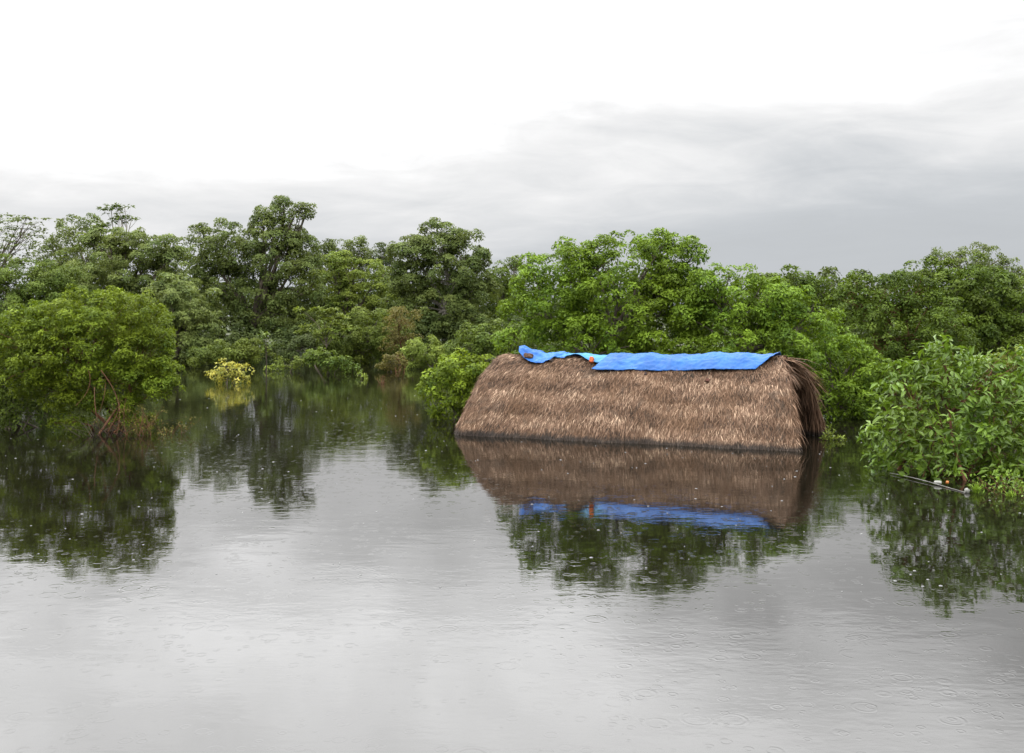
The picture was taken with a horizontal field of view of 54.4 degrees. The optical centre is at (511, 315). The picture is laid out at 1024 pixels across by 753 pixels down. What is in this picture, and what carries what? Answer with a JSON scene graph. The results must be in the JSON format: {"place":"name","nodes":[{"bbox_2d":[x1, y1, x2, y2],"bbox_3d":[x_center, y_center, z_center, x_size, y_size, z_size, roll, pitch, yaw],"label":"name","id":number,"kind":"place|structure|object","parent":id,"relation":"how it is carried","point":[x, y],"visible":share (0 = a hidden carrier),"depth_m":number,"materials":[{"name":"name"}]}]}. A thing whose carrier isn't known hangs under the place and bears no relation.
{"place":"outdoors","nodes":[
{"label":"outdoors","id":0,"kind":"place"},
{"bbox_2d":[62,316,924,358],"bbox_3d":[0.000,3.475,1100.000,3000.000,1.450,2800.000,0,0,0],"label":"ground","id":1,"kind":"structure","parent":0,"point":[300,353],"depth_m":104.76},
{"bbox_2d":[0,212,50,278],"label":"open crowned tree","id":2,"kind":"object","parent":1,"relation":"on","point":[15,242],"visible":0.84,"depth_m":76.00,"materials":[{"name":"green plant"}]},
{"bbox_2d":[31,212,128,305],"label":"broadleaf tree","id":3,"kind":"object","parent":1,"relation":"on","point":[67,231],"visible":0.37,"depth_m":94.83,"materials":[{"name":"green plant"}]},
{"bbox_2d":[89,202,140,274],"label":"umbrella topped tree","id":4,"kind":"object","parent":1,"relation":"on","point":[118,217],"visible":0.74,"depth_m":81.94,"materials":[{"name":"green plant"}]},
{"bbox_2d":[171,195,326,342],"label":"broadleaf tree","id":5,"kind":"object","parent":1,"relation":"on","point":[227,266],"visible":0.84,"depth_m":79.26,"materials":[{"name":"green plant"}]},
{"bbox_2d":[281,238,336,336],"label":"broadleaf tree","id":6,"kind":"object","parent":1,"relation":"on","point":[324,251],"visible":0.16,"depth_m":87.41,"materials":[{"name":"green plant"}]},
{"bbox_2d":[311,235,379,311],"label":"broadleaf tree","id":7,"kind":"object","parent":1,"relation":"on","point":[360,250],"visible":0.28,"depth_m":104.54,"materials":[{"name":"green plant"}]},
{"bbox_2d":[308,249,405,333],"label":"broadleaf tree","id":8,"kind":"object","parent":1,"relation":"on","point":[342,279],"visible":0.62,"depth_m":83.50,"materials":[{"name":"green plant"}]},
{"bbox_2d":[363,242,415,322],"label":"broadleaf tree","id":9,"kind":"object","parent":1,"relation":"on","point":[385,262],"visible":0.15,"depth_m":97.74,"materials":[{"name":"green plant"}]},
{"bbox_2d":[378,217,503,352],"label":"broadleaf tree","id":10,"kind":"object","parent":1,"relation":"on","point":[456,287],"visible":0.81,"depth_m":77.87,"materials":[{"name":"green plant"}]},
{"bbox_2d":[471,255,539,335],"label":"broadleaf tree","id":11,"kind":"object","parent":1,"relation":"on","point":[504,283],"visible":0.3,"depth_m":83.42,"materials":[{"name":"green plant"}]},
{"bbox_2d":[0,305,1023,379],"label":"undergrowth","id":12,"kind":"object","parent":1,"relation":"on","point":[233,337],"visible":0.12,"depth_m":76.09,"materials":[{"name":"green plant"}]},
{"bbox_2d":[27,263,1020,337],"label":"forest","id":13,"kind":"object","parent":1,"relation":"on","point":[825,272],"visible":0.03,"depth_m":126.93,"materials":[{"name":"green plant"}]},
{"bbox_2d":[929,241,1023,315],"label":"flat topped tree","id":14,"kind":"object","parent":1,"relation":"on","point":[960,257],"visible":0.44,"depth_m":69.76,"materials":[{"name":"green plant"}]},
{"bbox_2d":[987,277,1023,314],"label":"leafy tree","id":15,"kind":"object","parent":1,"relation":"on","point":[1014,289],"visible":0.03,"depth_m":60.00,"materials":[{"name":"green plant"}]},
{"bbox_2d":[0,355,1023,752],"bbox_3d":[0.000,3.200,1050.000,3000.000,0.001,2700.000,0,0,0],"label":"water","id":16,"kind":"structure","parent":0,"point":[712,627],"depth_m":11.65,"materials":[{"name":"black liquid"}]},
{"bbox_2d":[0,312,67,429],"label":"flooded shrub","id":17,"kind":"object","parent":16,"relation":"in","point":[11,415],"visible":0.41,"depth_m":27.99,"materials":[{"name":"green plant"}]},
{"bbox_2d":[0,253,93,352],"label":"broadleaf tree","id":18,"kind":"object","parent":16,"relation":"on","point":[38,278],"visible":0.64,"depth_m":65.18,"materials":[{"name":"green plant"}]},
{"bbox_2d":[0,283,186,434],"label":"flooded tree","id":19,"kind":"object","parent":16,"relation":"in","point":[92,319],"visible":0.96,"depth_m":26.94,"materials":[{"name":"green plant"}]},
{"bbox_2d":[81,370,125,434],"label":"tree branches","id":20,"kind":"object","parent":19,"relation":"attached to","point":[102,403],"visible":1,"depth_m":26.09,"materials":[{"name":"brown wood"}]},
{"bbox_2d":[60,416,186,436],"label":"dead branches","id":21,"kind":"object","parent":16,"relation":"in","point":[93,433],"visible":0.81,"depth_m":26.31,"materials":[{"name":"brown wood"}]},
{"bbox_2d":[47,226,202,355],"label":"broadleaf tree","id":22,"kind":"object","parent":16,"relation":"on","point":[157,261],"visible":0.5,"depth_m":72.90,"materials":[{"name":"green plant"}]},
{"bbox_2d":[93,402,167,435],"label":"dead branches","id":23,"kind":"object","parent":16,"relation":"on","point":[146,427],"visible":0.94,"depth_m":26.53,"materials":[{"name":"brown wood"}]},
{"bbox_2d":[127,272,226,365],"bbox_3d":[-21.444,0.491,63.003,6.554,6.508,4.136,0,0,0],"label":"broadleaf tree","id":24,"kind":"object","parent":16,"relation":"on","point":[184,319],"visible":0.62,"depth_m":62.25,"materials":[{"name":"green plant"}]},
{"bbox_2d":[154,416,200,435],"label":"dead branches","id":25,"kind":"object","parent":16,"relation":"on","point":[161,432],"visible":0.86,"depth_m":26.77,"materials":[{"name":"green plant"}]},
{"bbox_2d":[204,358,255,383],"bbox_3d":[-13.200,2.845,46.539,2.465,1.749,1.249,0,0,0],"label":"bush","id":26,"kind":"object","parent":16,"relation":"on","point":[233,376],"visible":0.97,"depth_m":46.46,"materials":[{"name":"yellow plant"}]},
{"bbox_2d":[186,337,276,367],"bbox_3d":[-16.942,2.518,59.960,5.467,2.427,2.112,0,0,0],"label":"bush","id":27,"kind":"object","parent":16,"relation":"on","point":[250,354],"visible":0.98,"depth_m":59.55,"materials":[{"name":"green plant"}]},
{"bbox_2d":[257,330,274,372],"bbox_3d":[-13.589,2.230,55.016,0.957,2.943,1.082,0,0,40],"label":"sapling","id":28,"kind":"object","parent":16,"relation":"on","point":[264,337],"visible":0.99,"depth_m":54.97,"materials":[{"name":"green plant"}]},
{"bbox_2d":[262,363,287,370],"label":"water plant","id":29,"kind":"object","parent":16,"relation":"on","point":[270,368],"visible":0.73,"depth_m":56.98,"materials":[{"name":"green plant"}]},
{"bbox_2d":[270,355,304,371],"bbox_3d":[-12.596,2.978,56.028,2.118,1.479,1.109,0,0,0],"label":"bush","id":30,"kind":"object","parent":16,"relation":"on","point":[295,364],"visible":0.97,"depth_m":55.88,"materials":[{"name":"green plant"}]},
{"bbox_2d":[260,333,321,361],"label":"bush","id":31,"kind":"object","parent":16,"relation":"on","point":[307,340],"visible":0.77,"depth_m":67.49,"materials":[{"name":"green plant"}]},
{"bbox_2d":[293,305,361,365],"bbox_3d":[-11.729,1.538,62.952,4.429,4.386,1.924,0,0,0],"label":"umbrella topped tree","id":32,"kind":"object","parent":16,"relation":"on","point":[339,316],"visible":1,"depth_m":62.89,"materials":[{"name":"green plant"}]},
{"bbox_2d":[301,346,362,373],"bbox_3d":[-9.759,2.693,53.988,3.382,2.043,1.676,0,0,0],"label":"bush","id":33,"kind":"object","parent":16,"relation":"on","point":[323,356],"visible":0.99,"depth_m":53.74,"materials":[{"name":"green plant"}]},
{"bbox_2d":[312,306,410,363],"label":"broadleaf tree","id":34,"kind":"object","parent":16,"relation":"on","point":[356,343],"visible":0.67,"depth_m":65.22,"materials":[{"name":"green plant"}]},
{"bbox_2d":[355,372,367,378],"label":"water plant","id":35,"kind":"object","parent":16,"relation":"on","point":[364,375],"visible":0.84,"depth_m":49.92,"materials":[{"name":"green plant"}]},
{"bbox_2d":[374,351,408,371],"bbox_3d":[-6.775,2.868,56.016,1.956,1.707,1.210,0,0,0],"label":"bush","id":36,"kind":"object","parent":16,"relation":"on","point":[392,364],"visible":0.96,"depth_m":55.84,"materials":[{"name":"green plant"}]},
{"bbox_2d":[379,306,423,365],"bbox_3d":[-6.877,1.572,61.910,2.654,4.374,2.312,0,0,-21],"label":"thin tree","id":37,"kind":"object","parent":16,"relation":"on","point":[396,333],"visible":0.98,"depth_m":61.77,"materials":[{"name":"green plant"}]},
{"bbox_2d":[400,335,458,369],"bbox_3d":[-4.886,2.450,58.928,3.550,2.589,2.372,0,0,0],"label":"bush","id":38,"kind":"object","parent":16,"relation":"on","point":[418,355],"visible":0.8,"depth_m":58.58,"materials":[{"name":"green plant"}]},
{"bbox_2d":[414,348,495,419],"bbox_3d":[-1.149,2.367,30.854,3.436,2.739,2.222,0,0,-42],"label":"bush","id":39,"kind":"object","parent":16,"relation":"on","point":[464,385],"visible":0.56,"depth_m":30.16,"materials":[{"name":"green plant"}]},
{"bbox_2d":[443,318,539,366],"bbox_3d":[-1.047,1.934,52.028,5.144,3.580,2.909,0,0,0],"label":"bush","id":40,"kind":"object","parent":16,"relation":"on","point":[480,344],"visible":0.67,"depth_m":51.54,"materials":[{"name":"green plant"}]},
{"bbox_2d":[5,398,995,591],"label":"rain splashes","id":41,"kind":"object","parent":16,"relation":"on","point":[488,521],"visible":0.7,"depth_m":15.05,"materials":[{"name":"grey liquid"}]},
{"bbox_2d":[490,227,742,354],"bbox_3d":[3.446,0.486,32.564,8.320,6.684,4.258,0,0,0],"label":"leafy tree","id":42,"kind":"object","parent":16,"relation":"on","point":[663,286],"visible":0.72,"depth_m":31.93,"materials":[{"name":"green plant"}]},
{"bbox_2d":[454,353,831,451],"bbox_3d":[3.297,2.558,26.613,9.952,3.085,4.298,0,0,21],"label":"thatched hut","id":43,"kind":"object","parent":16,"relation":"in","point":[770,403],"visible":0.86,"depth_m":25.38,"materials":[{"name":"brown plant"}]},
{"bbox_2d":[524,352,532,358],"bbox_3d":[0.460,1.137,27.368,0.260,0.163,0.186,9,-18,13],"label":"stone","id":44,"kind":"object","parent":43,"relation":"on","point":[528,355],"visible":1,"depth_m":27.30,"materials":[{"name":"brown stone"}]},
{"bbox_2d":[519,345,567,362],"bbox_3d":[0.878,1.078,27.536,1.410,0.461,0.945,0,0,21],"label":"tarp","id":45,"kind":"object","parent":43,"relation":"on","point":[540,356],"visible":0.9,"depth_m":27.32,"materials":[{"name":"blue plastic"}]},
{"bbox_2d":[555,353,606,362],"bbox_3d":[1.941,1.158,27.167,1.661,0.265,0.915,0,0,21],"label":"tarp","id":46,"kind":"object","parent":43,"relation":"on","point":[597,358],"visible":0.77,"depth_m":26.90,"materials":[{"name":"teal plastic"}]},
{"bbox_2d":[591,352,780,370],"bbox_3d":[4.555,1.191,26.098,4.784,0.523,1.294,0,0,21],"label":"tarp","id":47,"kind":"object","parent":43,"relation":"on","point":[667,362],"visible":0.97,"depth_m":25.76,"materials":[{"name":"blue plastic"}]},
{"bbox_2d":[666,262,895,419],"bbox_3d":[8.341,1.097,30.993,7.037,5.523,3.956,0,0,0],"label":"leafy tree","id":48,"kind":"object","parent":16,"relation":"on","point":[770,318],"visible":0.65,"depth_m":30.51,"materials":[{"name":"green plant"}]},
{"bbox_2d":[730,263,863,361],"bbox_3d":[13.199,0.663,45.956,6.367,6.111,3.316,0,0,0],"label":"leafy tree","id":49,"kind":"object","parent":16,"relation":"on","point":[820,282],"visible":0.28,"depth_m":45.49,"materials":[{"name":"green plant"}]},
{"bbox_2d":[819,425,834,440],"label":"plant","id":50,"kind":"object","parent":16,"relation":"on","point":[829,433],"visible":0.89,"depth_m":25.45,"materials":[{"name":"green plant"}]},
{"bbox_2d":[820,435,846,440],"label":"water plant","id":51,"kind":"object","parent":16,"relation":"on","point":[838,436],"visible":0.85,"depth_m":25.44,"materials":[{"name":"green plant"}]},
{"bbox_2d":[822,268,980,394],"bbox_3d":[16.346,0.894,42.000,6.249,5.683,5.132,0,0,23],"label":"leafy tree","id":52,"kind":"object","parent":16,"relation":"on","point":[877,316],"visible":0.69,"depth_m":41.39,"materials":[{"name":"green plant"}]},
{"bbox_2d":[891,473,965,492],"bbox_3d":[7.900,3.182,18.979,0.049,0.044,2.218,0,0,-14],"label":"floating pole","id":53,"kind":"object","parent":16,"relation":"on","point":[931,482],"visible":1,"depth_m":18.79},
{"bbox_2d":[856,333,1023,484],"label":"broad leaved bush","id":54,"kind":"object","parent":16,"relation":"on","point":[961,460],"visible":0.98,"depth_m":19.71,"materials":[{"name":"green plant"}]},
{"bbox_2d":[934,480,948,484],"bbox_3d":[8.087,3.156,18.753,0.266,0.081,0.078,0,0,12],"label":"floating bottle","id":55,"kind":"object","parent":16,"relation":"on","point":[938,482],"visible":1,"depth_m":18.73,"materials":[{"name":"white plastic"}]},
{"bbox_2d":[890,252,1023,383],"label":"leafy tree","id":56,"kind":"object","parent":16,"relation":"on","point":[995,328],"visible":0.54,"depth_m":45.81,"materials":[{"name":"green plant"}]},
{"bbox_2d":[905,397,1015,477],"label":"bare branches","id":57,"kind":"object","parent":16,"relation":"in","point":[958,446],"visible":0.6,"depth_m":19.68,"materials":[{"name":"brown wood"}]},
{"bbox_2d":[968,479,986,492],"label":"grass tuft","id":58,"kind":"object","parent":16,"relation":"on","point":[975,490],"visible":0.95,"depth_m":17.94,"materials":[{"name":"green plant"}]},
{"bbox_2d":[968,469,1023,497],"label":"plant","id":59,"kind":"object","parent":16,"relation":"on","point":[1017,488],"visible":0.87,"depth_m":17.83,"materials":[{"name":"green plant"}]},
{"bbox_2d":[973,344,1023,422],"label":"feathery bush","id":60,"kind":"object","parent":16,"relation":"on","point":[1003,349],"visible":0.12,"depth_m":24.92,"materials":[{"name":"green plant"}]},
{"bbox_2d":[989,406,1022,478],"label":"bare branches","id":61,"kind":"object","parent":16,"relation":"in","point":[997,438],"visible":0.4,"depth_m":19.70,"materials":[{"name":"brown wood"}]},
{"bbox_2d":[1005,488,1015,496],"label":"grass tuft","id":62,"kind":"object","parent":16,"relation":"on","point":[1009,494],"visible":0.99,"depth_m":17.59,"materials":[{"name":"green plant"}]},
{"bbox_2d":[0,0,1023,315],"label":"sky","id":63,"kind":"structure","parent":0,"point":[876,136],"materials":[{"name":"white"}]}
]}

